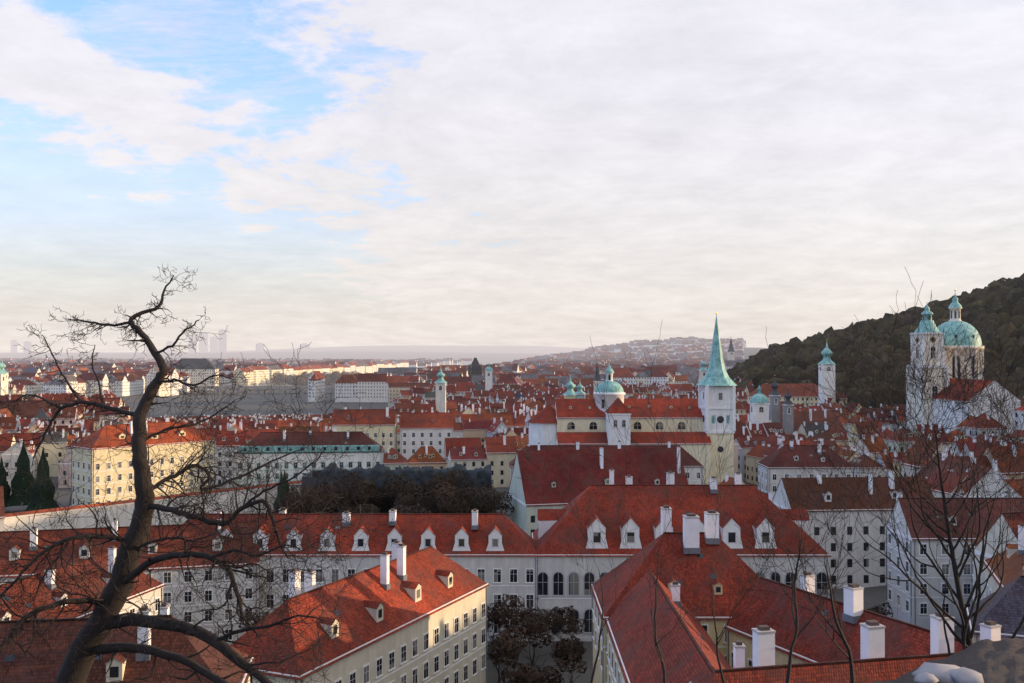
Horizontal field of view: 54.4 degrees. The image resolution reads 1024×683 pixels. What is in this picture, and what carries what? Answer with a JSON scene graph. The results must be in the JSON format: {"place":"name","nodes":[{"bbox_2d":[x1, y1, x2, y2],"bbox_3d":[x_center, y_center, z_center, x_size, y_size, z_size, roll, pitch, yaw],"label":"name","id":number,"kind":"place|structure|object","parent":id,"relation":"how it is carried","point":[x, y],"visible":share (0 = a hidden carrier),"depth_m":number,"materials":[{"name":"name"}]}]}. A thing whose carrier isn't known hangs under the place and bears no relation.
{"place":"outdoors","nodes":[
{"label":"outdoors","id":0,"kind":"place"},
{"bbox_2d":[0,345,587,364],"bbox_3d":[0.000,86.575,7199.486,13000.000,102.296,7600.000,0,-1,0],"label":"hills","id":1,"kind":"structure","parent":0,"point":[484,355],"depth_m":4547.16,"materials":[{"name":"grey"}]},
{"bbox_2d":[4,347,961,682],"bbox_3d":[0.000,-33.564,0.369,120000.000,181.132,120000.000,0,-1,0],"label":"terrain","id":2,"kind":"structure","parent":0,"point":[872,595],"depth_m":842.99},
{"bbox_2d":[0,265,396,682],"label":"old tree","id":3,"kind":"object","parent":2,"relation":"on","point":[86,647],"visible":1,"depth_m":21.32,"materials":[{"name":"brown plant"}]},
{"bbox_2d":[0,336,745,401],"bbox_3d":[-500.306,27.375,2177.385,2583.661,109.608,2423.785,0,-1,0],"label":"town","id":4,"kind":"object","parent":2,"relation":"on","point":[678,360],"visible":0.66,"depth_m":1334.73,"materials":[{"name":"tile"}]},
{"bbox_2d":[4,406,854,530],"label":"buildings","id":5,"kind":"structure","parent":2,"relation":"on","point":[418,430],"depth_m":300.80,"materials":[{"name":"paint"}]},
{"bbox_2d":[0,370,892,682],"bbox_3d":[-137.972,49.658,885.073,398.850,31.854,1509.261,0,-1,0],"label":"town trees","id":6,"kind":"object","parent":2,"relation":"on","point":[440,494],"visible":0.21,"depth_m":256.61,"materials":[{"name":"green plant"}]},
{"bbox_2d":[0,451,1023,682],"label":"buildings","id":7,"kind":"structure","parent":2,"relation":"on","point":[438,584],"depth_m":137.97,"materials":[{"name":"tile"}]},
{"bbox_2d":[0,377,1023,535],"bbox_3d":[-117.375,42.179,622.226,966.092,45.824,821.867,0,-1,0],"label":"town","id":8,"kind":"object","parent":2,"relation":"on","point":[481,414],"visible":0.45,"depth_m":387.59,"materials":[{"name":"tile"}]},
{"bbox_2d":[0,289,1023,483],"bbox_3d":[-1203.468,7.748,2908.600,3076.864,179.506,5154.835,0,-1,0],"label":"churches","id":9,"kind":"structure","parent":2,"relation":"on","point":[573,416],"depth_m":430.83,"materials":[{"name":"tile"}]},
{"bbox_2d":[501,268,1023,682],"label":"young tree","id":10,"kind":"object","parent":2,"relation":"on","point":[965,640],"visible":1,"depth_m":30.19,"materials":[{"name":"brown plant"}]},
{"bbox_2d":[727,273,1023,407],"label":"petrin trees","id":11,"kind":"object","parent":2,"relation":"on","point":[760,367],"visible":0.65,"depth_m":793.30,"materials":[{"name":"green plant"}]},
{"bbox_2d":[873,638,1023,682],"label":"stone wall","id":12,"kind":"structure","parent":2,"relation":"on","point":[988,661],"depth_m":6.08,"materials":[{"name":"grey stone"}]},
{"bbox_2d":[0,0,1023,352],"label":"sky","id":13,"kind":"structure","parent":0,"point":[330,173],"materials":[{"name":"white"}]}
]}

